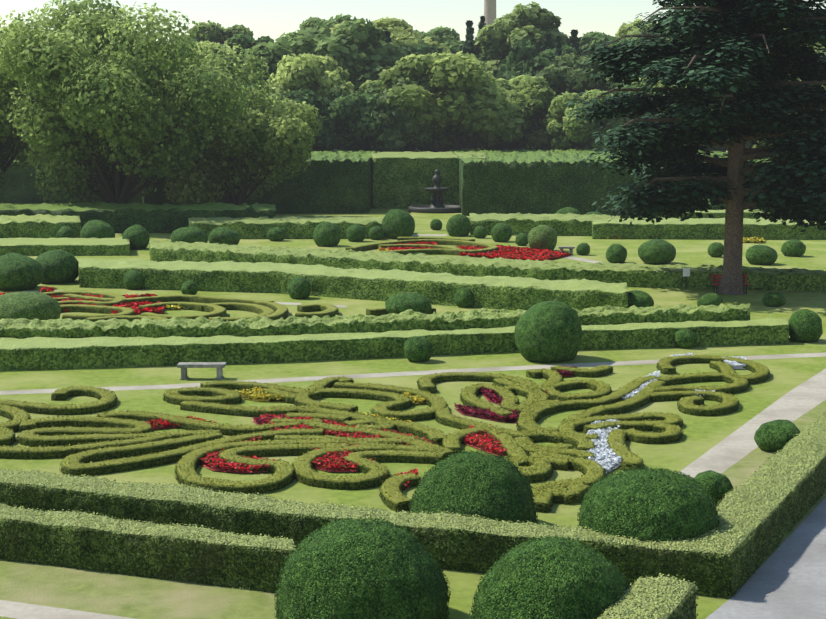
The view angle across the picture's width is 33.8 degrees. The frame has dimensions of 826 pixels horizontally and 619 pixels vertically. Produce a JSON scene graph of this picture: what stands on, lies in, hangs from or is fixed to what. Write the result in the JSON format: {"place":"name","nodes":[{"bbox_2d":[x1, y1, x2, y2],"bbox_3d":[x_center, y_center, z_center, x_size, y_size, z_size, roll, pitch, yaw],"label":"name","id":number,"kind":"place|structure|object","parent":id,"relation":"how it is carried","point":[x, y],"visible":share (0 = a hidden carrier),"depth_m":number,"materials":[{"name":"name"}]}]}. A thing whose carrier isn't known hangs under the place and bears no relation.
{"place":"outdoors","nodes":[
{"label":"outdoors","id":0,"kind":"place"},
{"bbox_2d":[0,600,135,618],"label":"path","id":1,"kind":"structure","parent":0,"point":[12,609],"depth_m":23.59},
{"bbox_2d":[0,150,825,618],"bbox_3d":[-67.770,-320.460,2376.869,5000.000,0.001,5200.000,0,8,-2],"label":"ground","id":2,"kind":"structure","parent":0,"point":[702,434],"depth_m":45.90,"materials":[{"name":"plant"}]},
{"bbox_2d":[0,404,30,431],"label":"box scroll","id":3,"kind":"object","parent":2,"relation":"on","point":[16,416],"visible":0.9,"depth_m":38.60,"materials":[{"name":"green plant"}]},
{"bbox_2d":[0,91,38,188],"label":"tree","id":4,"kind":"object","parent":2,"relation":"on","point":[9,139],"visible":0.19,"depth_m":120.89,"materials":[{"name":"green plant"}]},
{"bbox_2d":[0,252,43,289],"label":"topiary","id":5,"kind":"object","parent":2,"relation":"on","point":[20,272],"visible":1,"depth_m":68.36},
{"bbox_2d":[0,292,60,319],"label":"topiary","id":6,"kind":"object","parent":2,"relation":"on","point":[31,305],"visible":0.6,"depth_m":54.87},
{"bbox_2d":[0,214,80,238],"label":"hedge","id":7,"kind":"object","parent":2,"relation":"on","point":[46,226],"visible":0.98,"depth_m":96.87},
{"bbox_2d":[35,249,78,283],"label":"topiary","id":8,"kind":"object","parent":2,"relation":"on","point":[60,266],"visible":0.75,"depth_m":71.30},
{"bbox_2d":[0,385,117,414],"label":"box scroll","id":9,"kind":"object","parent":2,"relation":"on","point":[106,398],"visible":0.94,"depth_m":40.13,"materials":[{"name":"green plant"}]},
{"bbox_2d":[0,237,129,255],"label":"hedge","id":10,"kind":"object","parent":2,"relation":"on","point":[120,246],"visible":0.96,"depth_m":86.50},
{"bbox_2d":[0,152,141,202],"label":"shrub belt","id":11,"kind":"object","parent":2,"relation":"on","point":[18,186],"visible":0.06,"depth_m":141.62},
{"bbox_2d":[44,291,125,305],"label":"box scroll","id":12,"kind":"object","parent":2,"relation":"on","point":[107,295],"visible":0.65,"depth_m":64.25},
{"bbox_2d":[0,432,173,458],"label":"box scroll","id":13,"kind":"object","parent":2,"relation":"on","point":[27,452],"visible":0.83,"depth_m":34.59,"materials":[{"name":"green plant"}]},
{"bbox_2d":[60,304,134,319],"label":"box scroll","id":14,"kind":"object","parent":2,"relation":"on","point":[103,311],"visible":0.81,"depth_m":60.29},
{"bbox_2d":[80,220,114,238],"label":"topiary","id":15,"kind":"object","parent":2,"relation":"on","point":[98,229],"visible":0.67,"depth_m":93.54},
{"bbox_2d":[16,415,219,446],"bbox_3d":[-8.041,3.286,37.038,5.729,0.305,2.863,0,8,-2],"label":"box scroll","id":16,"kind":"object","parent":2,"relation":"on","point":[52,431],"visible":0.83,"depth_m":36.61,"materials":[{"name":"green plant"}]},
{"bbox_2d":[122,224,149,248],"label":"topiary","id":17,"kind":"object","parent":2,"relation":"on","point":[136,235],"visible":0.85,"depth_m":90.44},
{"bbox_2d":[0,0,272,203],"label":"tree","id":18,"kind":"object","parent":2,"relation":"on","point":[82,87],"visible":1,"depth_m":107.40,"materials":[{"name":"green plant"}]},
{"bbox_2d":[0,202,275,232],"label":"hedge","id":19,"kind":"object","parent":2,"relation":"on","point":[149,218],"visible":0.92,"depth_m":103.90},
{"bbox_2d":[0,559,276,618],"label":"lawn strip","id":20,"kind":"object","parent":2,"relation":"on","point":[123,595],"visible":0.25,"depth_m":24.50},
{"bbox_2d":[0,504,295,592],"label":"hedge","id":21,"kind":"object","parent":20,"relation":"on","point":[77,540],"visible":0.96,"depth_m":25.53,"materials":[{"name":"green plant"}]},
{"bbox_2d":[274,517,450,618],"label":"yew dome","id":22,"kind":"structure","parent":20,"relation":"on","point":[361,568],"depth_m":22.13,"materials":[{"name":"green plant"}]},
{"bbox_2d":[63,294,273,303],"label":"box scroll","id":23,"kind":"object","parent":2,"relation":"on","point":[191,298],"visible":0.71,"depth_m":63.76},
{"bbox_2d":[138,302,225,318],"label":"box scroll","id":24,"kind":"object","parent":2,"relation":"on","point":[212,310],"visible":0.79,"depth_m":60.60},
{"bbox_2d":[171,226,207,242],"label":"topiary","id":25,"kind":"object","parent":2,"relation":"on","point":[191,234],"visible":0.54,"depth_m":90.06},
{"bbox_2d":[59,427,323,476],"bbox_3d":[-5.679,3.545,35.177,7.285,0.301,1.816,-6,10,-35],"label":"box scroll","id":26,"kind":"object","parent":2,"relation":"on","point":[161,452],"visible":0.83,"depth_m":34.38,"materials":[{"name":"green plant"}]},
{"bbox_2d":[162,386,241,404],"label":"box scroll","id":27,"kind":"object","parent":2,"relation":"on","point":[177,396],"visible":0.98,"depth_m":41.37,"materials":[{"name":"green plant"}]},
{"bbox_2d":[97,410,322,435],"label":"box scroll","id":28,"kind":"object","parent":2,"relation":"on","point":[226,429],"visible":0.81,"depth_m":37.58,"materials":[{"name":"green plant"}]},
{"bbox_2d":[190,20,253,44],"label":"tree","id":29,"kind":"object","parent":2,"relation":"on","point":[214,32],"visible":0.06,"depth_m":226.35,"materials":[{"name":"green plant"}]},
{"bbox_2d":[147,85,322,204],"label":"tree","id":30,"kind":"object","parent":2,"relation":"on","point":[262,142],"visible":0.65,"depth_m":115.40,"materials":[{"name":"green plant"}]},
{"bbox_2d":[199,302,274,321],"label":"box scroll","id":31,"kind":"object","parent":2,"relation":"on","point":[261,310],"visible":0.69,"depth_m":60.87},
{"bbox_2d":[199,436,280,472],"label":"flowers","id":32,"kind":"object","parent":2,"relation":"on","point":[214,461],"visible":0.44,"depth_m":33.25,"materials":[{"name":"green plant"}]},
{"bbox_2d":[180,400,319,416],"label":"box scroll","id":33,"kind":"object","parent":2,"relation":"on","point":[222,409],"visible":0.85,"depth_m":39.56,"materials":[{"name":"green plant"}]},
{"bbox_2d":[226,32,273,68],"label":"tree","id":34,"kind":"object","parent":2,"relation":"on","point":[246,41],"visible":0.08,"depth_m":193.27,"materials":[{"name":"green plant"}]},
{"bbox_2d":[200,380,321,399],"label":"box scroll","id":35,"kind":"object","parent":2,"relation":"on","point":[242,385],"visible":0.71,"depth_m":43.05,"materials":[{"name":"green plant"}]},
{"bbox_2d":[142,149,380,213],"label":"tall hedge","id":36,"kind":"object","parent":2,"relation":"on","point":[333,181],"visible":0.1,"depth_m":125.84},
{"bbox_2d":[188,215,388,238],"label":"hedge","id":37,"kind":"object","parent":2,"relation":"on","point":[297,227],"visible":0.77,"depth_m":98.80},
{"bbox_2d":[174,436,417,493],"bbox_3d":[-3.298,3.670,34.282,3.934,0.310,6.774,6,10,39],"label":"box scroll","id":38,"kind":"object","parent":2,"relation":"on","point":[279,478],"visible":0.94,"depth_m":33.52,"materials":[{"name":"green plant"}]},
{"bbox_2d":[262,88,342,150],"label":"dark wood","id":39,"kind":"object","parent":2,"relation":"on","point":[324,139],"visible":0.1,"depth_m":163.15,"materials":[{"name":"green plant"}]},
{"bbox_2d":[262,376,353,403],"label":"box scroll","id":40,"kind":"object","parent":2,"relation":"on","point":[289,397],"visible":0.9,"depth_m":42.35,"materials":[{"name":"green plant"}]},
{"bbox_2d":[264,53,354,113],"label":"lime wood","id":41,"kind":"object","parent":2,"relation":"on","point":[322,76],"visible":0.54,"depth_m":168.26,"materials":[{"name":"green plant"}]},
{"bbox_2d":[295,303,338,317],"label":"box scroll","id":42,"kind":"object","parent":2,"relation":"on","point":[308,310],"visible":0.94,"depth_m":60.23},
{"bbox_2d":[239,18,407,90],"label":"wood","id":43,"kind":"object","parent":2,"relation":"on","point":[359,53],"visible":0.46,"depth_m":179.65,"materials":[{"name":"green plant"}]},
{"bbox_2d":[313,222,340,246],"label":"topiary","id":44,"kind":"object","parent":2,"relation":"on","point":[326,234],"visible":1,"depth_m":92.50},
{"bbox_2d":[312,441,373,471],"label":"flowers","id":45,"kind":"object","parent":2,"relation":"on","point":[332,462],"visible":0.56,"depth_m":33.43,"materials":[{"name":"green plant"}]},
{"bbox_2d":[261,414,435,444],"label":"flowers","id":46,"kind":"object","parent":2,"relation":"on","point":[303,426],"visible":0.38,"depth_m":36.70,"materials":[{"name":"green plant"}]},
{"bbox_2d":[317,81,383,150],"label":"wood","id":47,"kind":"object","parent":2,"relation":"on","point":[354,114],"visible":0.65,"depth_m":165.98,"materials":[{"name":"green plant"}]},
{"bbox_2d":[78,259,627,310],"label":"hedge","id":48,"kind":"object","parent":2,"relation":"on","point":[504,292],"visible":0.98,"depth_m":65.78,"materials":[{"name":"plant"}]},
{"bbox_2d":[271,405,446,445],"bbox_3d":[-1.434,3.153,37.976,6.477,0.298,1.251,6,10,38],"label":"box scroll","id":49,"kind":"object","parent":2,"relation":"on","point":[435,435],"visible":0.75,"depth_m":37.35,"materials":[{"name":"green plant"}]},
{"bbox_2d":[270,417,455,459],"bbox_3d":[-1.313,3.379,36.386,6.307,0.303,1.140,6,10,38],"label":"box scroll","id":50,"kind":"object","parent":2,"relation":"on","point":[373,432],"visible":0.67,"depth_m":36.59,"materials":[{"name":"green plant"}]},
{"bbox_2d":[0,467,732,597],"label":"hedge","id":51,"kind":"object","parent":2,"relation":"on","point":[467,543],"visible":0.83,"depth_m":26.73,"materials":[{"name":"green plant"}]},
{"bbox_2d":[292,443,445,489],"bbox_3d":[-1.049,3.811,33.275,3.860,0.305,3.695,0,8,-2],"label":"box scroll","id":52,"kind":"object","parent":2,"relation":"on","point":[376,472],"visible":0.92,"depth_m":33.46,"materials":[{"name":"green plant"}]},
{"bbox_2d":[293,381,447,421],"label":"box scroll","id":53,"kind":"object","parent":2,"relation":"on","point":[393,398],"visible":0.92,"depth_m":40.93,"materials":[{"name":"green plant"}]},
{"bbox_2d":[0,302,750,338],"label":"hedge","id":54,"kind":"object","parent":2,"relation":"on","point":[202,326],"visible":0.56,"depth_m":50.44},
{"bbox_2d":[330,16,436,49],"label":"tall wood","id":55,"kind":"object","parent":2,"relation":"on","point":[403,34],"visible":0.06,"depth_m":198.76,"materials":[{"name":"green plant"}]},
{"bbox_2d":[0,318,788,370],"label":"hedge","id":56,"kind":"object","parent":2,"relation":"on","point":[36,353],"visible":0.83,"depth_m":48.75,"materials":[{"name":"plant"}]},
{"bbox_2d":[381,209,414,238],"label":"topiary","id":57,"kind":"object","parent":2,"relation":"on","point":[396,223],"visible":0.9,"depth_m":98.27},
{"bbox_2d":[379,472,420,511],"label":"box scroll","id":58,"kind":"object","parent":2,"relation":"on","point":[393,498],"visible":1,"depth_m":30.67,"materials":[{"name":"green plant"}]},
{"bbox_2d":[367,73,448,151],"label":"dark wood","id":59,"kind":"object","parent":2,"relation":"on","point":[395,122],"visible":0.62,"depth_m":165.02,"materials":[{"name":"green plant"}]},
{"bbox_2d":[385,293,431,313],"bbox_3d":[-0.204,-0.234,59.646,2.042,1.041,2.079,0,8,-2],"label":"topiary","id":60,"kind":"object","parent":2,"relation":"on","point":[402,302],"visible":0.77,"depth_m":58.97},
{"bbox_2d":[404,336,432,361],"bbox_3d":[0.190,1.387,48.389,1.043,0.917,1.092,0,8,-2],"label":"topiary","id":61,"kind":"object","parent":2,"relation":"on","point":[418,349],"visible":1,"depth_m":48.05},
{"bbox_2d":[345,239,498,255],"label":"box scroll","id":62,"kind":"object","parent":2,"relation":"on","point":[438,251],"visible":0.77,"depth_m":89.10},
{"bbox_2d":[371,151,487,208],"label":"hedge","id":63,"kind":"object","parent":2,"relation":"on","point":[402,180],"visible":0.79,"depth_m":132.74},
{"bbox_2d":[408,169,460,212],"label":"fountain","id":64,"kind":"object","parent":2,"relation":"on","point":[437,201],"visible":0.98,"depth_m":128.13,"materials":[{"name":"stone"}]},
{"bbox_2d":[413,26,464,56],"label":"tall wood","id":65,"kind":"object","parent":2,"relation":"on","point":[447,37],"visible":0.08,"depth_m":228.90,"materials":[{"name":"green plant"}]},
{"bbox_2d":[378,51,526,151],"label":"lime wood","id":66,"kind":"object","parent":2,"relation":"on","point":[472,100],"visible":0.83,"depth_m":164.14,"materials":[{"name":"green plant"}]},
{"bbox_2d":[409,450,538,523],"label":"yew dome","id":67,"kind":"structure","parent":2,"relation":"on","point":[474,483],"depth_m":27.68,"materials":[{"name":"green plant"}]},
{"bbox_2d":[417,371,541,419],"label":"box scroll","id":68,"kind":"object","parent":2,"relation":"on","point":[470,393],"visible":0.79,"depth_m":42.63,"materials":[{"name":"green plant"}]},
{"bbox_2d":[441,426,527,460],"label":"box scroll","id":69,"kind":"object","parent":2,"relation":"on","point":[456,439],"visible":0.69,"depth_m":35.52,"materials":[{"name":"green plant"}]},
{"bbox_2d":[464,424,506,456],"bbox_3d":[1.845,3.426,35.993,1.436,0.217,3.160,0,8,-2],"label":"flower bed","id":70,"kind":"object","parent":2,"relation":"on","point":[489,443],"visible":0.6,"depth_m":35.59,"materials":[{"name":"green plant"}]},
{"bbox_2d":[149,240,825,291],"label":"hedge","id":71,"kind":"object","parent":2,"relation":"on","point":[631,274],"visible":0.94,"depth_m":72.81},
{"bbox_2d":[434,398,560,441],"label":"box scroll","id":72,"kind":"object","parent":2,"relation":"on","point":[445,417],"visible":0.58,"depth_m":37.89,"materials":[{"name":"green plant"}]},
{"bbox_2d":[471,74,554,149],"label":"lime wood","id":73,"kind":"object","parent":2,"relation":"on","point":[531,96],"visible":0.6,"depth_m":172.65,"materials":[{"name":"green plant"}]},
{"bbox_2d":[456,244,570,260],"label":"red bed","id":74,"kind":"object","parent":2,"relation":"on","point":[517,253],"visible":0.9,"depth_m":85.99,"materials":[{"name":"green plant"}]},
{"bbox_2d":[472,1,569,76],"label":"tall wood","id":75,"kind":"object","parent":2,"relation":"on","point":[535,23],"visible":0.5,"depth_m":206.49,"materials":[{"name":"green plant"}]},
{"bbox_2d":[492,368,563,388],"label":"box scroll","id":76,"kind":"object","parent":2,"relation":"on","point":[549,376],"visible":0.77,"depth_m":44.06,"materials":[{"name":"green plant"}]},
{"bbox_2d":[510,456,552,482],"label":"box scroll","id":77,"kind":"object","parent":2,"relation":"on","point":[535,475],"visible":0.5,"depth_m":32.45,"materials":[{"name":"green plant"}]},
{"bbox_2d":[498,39,576,92],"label":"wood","id":78,"kind":"object","parent":2,"relation":"on","point":[522,61],"visible":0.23,"depth_m":193.38,"materials":[{"name":"green plant"}]},
{"bbox_2d":[528,225,556,250],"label":"topiary","id":79,"kind":"object","parent":2,"relation":"on","point":[542,236],"visible":0.83,"depth_m":88.94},
{"bbox_2d":[469,212,620,235],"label":"hedge","id":80,"kind":"object","parent":2,"relation":"on","point":[569,224],"visible":0.77,"depth_m":101.90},
{"bbox_2d":[514,300,581,362],"bbox_3d":[4.855,0.728,48.723,2.433,2.132,2.522,0,8,-2],"label":"topiary","id":81,"kind":"object","parent":2,"relation":"on","point":[547,331],"visible":1,"depth_m":47.86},
{"bbox_2d":[469,535,628,618],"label":"yew dome","id":82,"kind":"structure","parent":2,"relation":"on","point":[554,577],"depth_m":21.43,"materials":[{"name":"green plant"}]},
{"bbox_2d":[532,486,581,512],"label":"box scroll","id":83,"kind":"object","parent":2,"relation":"on","point":[544,502],"visible":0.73,"depth_m":30.29,"materials":[{"name":"green plant"}]},
{"bbox_2d":[519,430,594,450],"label":"box scroll","id":84,"kind":"object","parent":2,"relation":"on","point":[578,442],"visible":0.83,"depth_m":35.90,"materials":[{"name":"green plant"}]},
{"bbox_2d":[532,450,606,495],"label":"box scroll","id":85,"kind":"object","parent":2,"relation":"on","point":[590,470],"visible":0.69,"depth_m":32.49,"materials":[{"name":"green plant"}]},
{"bbox_2d":[448,145,702,215],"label":"tall hedge","id":86,"kind":"object","parent":2,"relation":"on","point":[498,180],"visible":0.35,"depth_m":121.59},
{"bbox_2d":[542,378,611,400],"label":"box scroll","id":87,"kind":"object","parent":2,"relation":"on","point":[600,389],"visible":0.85,"depth_m":42.41,"materials":[{"name":"green plant"}]},
{"bbox_2d":[535,53,631,144],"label":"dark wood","id":88,"kind":"object","parent":2,"relation":"on","point":[560,74],"visible":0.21,"depth_m":174.44,"materials":[{"name":"green plant"}]},
{"bbox_2d":[516,375,657,431],"bbox_3d":[5.120,2.768,40.783,1.839,0.303,9.151,4,9,28],"label":"box scroll","id":89,"kind":"object","parent":2,"relation":"on","point":[546,409],"visible":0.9,"depth_m":40.28,"materials":[{"name":"green plant"}]},
{"bbox_2d":[543,89,632,150],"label":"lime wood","id":90,"kind":"object","parent":2,"relation":"on","point":[566,132],"visible":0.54,"depth_m":166.33,"materials":[{"name":"green plant"}]},
{"bbox_2d":[584,419,625,472],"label":"white flowers","id":91,"kind":"object","parent":2,"relation":"on","point":[606,459],"visible":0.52,"depth_m":34.49,"materials":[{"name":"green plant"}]},
{"bbox_2d":[557,380,665,440],"bbox_3d":[5.814,2.891,39.870,1.506,0.306,8.648,3,9,23],"label":"box scroll","id":92,"kind":"object","parent":2,"relation":"on","point":[642,398],"visible":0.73,"depth_m":39.64,"materials":[{"name":"green plant"}]},
{"bbox_2d":[578,31,656,79],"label":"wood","id":93,"kind":"object","parent":2,"relation":"on","point":[595,38],"visible":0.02,"depth_m":210.14,"materials":[{"name":"green plant"}]},
{"bbox_2d":[564,411,682,433],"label":"box scroll","id":94,"kind":"object","parent":2,"relation":"on","point":[645,421],"visible":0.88,"depth_m":37.72,"materials":[{"name":"green plant"}]},
{"bbox_2d":[606,428,643,470],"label":"box scroll","id":95,"kind":"object","parent":2,"relation":"on","point":[630,459],"visible":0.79,"depth_m":34.38,"materials":[{"name":"green plant"}]},
{"bbox_2d":[577,467,719,541],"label":"yew dome","id":96,"kind":"structure","parent":2,"relation":"on","point":[656,504],"depth_m":25.44,"materials":[{"name":"green plant"}]},
{"bbox_2d":[597,573,699,618],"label":"hedge","id":97,"kind":"object","parent":2,"relation":"on","point":[661,597],"visible":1,"depth_m":21.52,"materials":[{"name":"green plant"}]},
{"bbox_2d":[626,422,683,443],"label":"box scroll","id":98,"kind":"object","parent":2,"relation":"on","point":[664,433],"visible":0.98,"depth_m":36.24,"materials":[{"name":"green plant"}]},
{"bbox_2d":[638,239,675,263],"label":"topiary","id":99,"kind":"object","parent":2,"relation":"on","point":[656,251],"visible":1,"depth_m":80.92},
{"bbox_2d":[648,390,739,415],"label":"box scroll","id":100,"kind":"object","parent":2,"relation":"on","point":[691,402],"visible":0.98,"depth_m":40.77,"materials":[{"name":"green plant"}]},
{"bbox_2d":[562,0,825,294],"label":"conifer","id":101,"kind":"object","parent":2,"relation":"on","point":[749,52],"visible":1,"depth_m":64.62,"materials":[{"name":"plant"}]},
{"bbox_2d":[654,372,748,393],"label":"box scroll","id":102,"kind":"object","parent":2,"relation":"on","point":[735,385],"visible":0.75,"depth_m":43.91,"materials":[{"name":"green plant"}]},
{"bbox_2d":[592,217,825,239],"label":"hedge","id":103,"kind":"object","parent":2,"relation":"on","point":[697,228],"visible":0.69,"depth_m":98.44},
{"bbox_2d":[656,354,770,384],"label":"box scroll","id":104,"kind":"object","parent":2,"relation":"on","point":[759,374],"visible":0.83,"depth_m":46.62,"materials":[{"name":"green plant"}]},
{"bbox_2d":[679,368,825,477],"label":"diagonal path","id":105,"kind":"structure","parent":2,"relation":"on","point":[738,444],"depth_m":38.43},
{"bbox_2d":[745,245,777,264],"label":"topiary","id":106,"kind":"object","parent":2,"relation":"on","point":[761,255],"visible":1,"depth_m":80.70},
{"bbox_2d":[706,498,825,618],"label":"paved path","id":107,"kind":"structure","parent":2,"relation":"on","point":[787,579],"depth_m":25.11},
{"bbox_2d":[716,400,825,588],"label":"lawn strip","id":108,"kind":"object","parent":2,"relation":"on","point":[739,472],"visible":0.25,"depth_m":33.85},
{"bbox_2d":[694,470,733,503],"bbox_3d":[6.741,3.974,30.675,0.966,0.651,0.954,0,8,-2],"label":"topiary","id":109,"kind":"object","parent":108,"relation":"on","point":[717,486],"visible":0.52,"depth_m":30.30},
{"bbox_2d":[689,412,825,597],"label":"hedge","id":110,"kind":"object","parent":108,"relation":"on","point":[764,509],"visible":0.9,"depth_m":28.12,"materials":[{"name":"green plant"}]},
{"bbox_2d":[754,419,800,451],"bbox_3d":[9.520,3.259,35.353,1.250,0.784,1.242,0,8,-2],"label":"topiary","id":111,"kind":"object","parent":108,"relation":"on","point":[774,435],"visible":0.77,"depth_m":34.95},
{"bbox_2d":[788,309,822,341],"bbox_3d":[15.228,0.601,52.836,1.355,1.255,1.442,0,8,-2],"label":"topiary","id":112,"kind":"object","parent":2,"relation":"on","point":[805,325],"visible":0.94,"depth_m":52.35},
{"bbox_2d":[0,353,825,394],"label":"path","id":113,"kind":"structure","parent":0,"point":[313,378],"depth_m":46.24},
{"bbox_2d":[0,0,825,42],"label":"sky","id":114,"kind":"structure","parent":0,"point":[271,18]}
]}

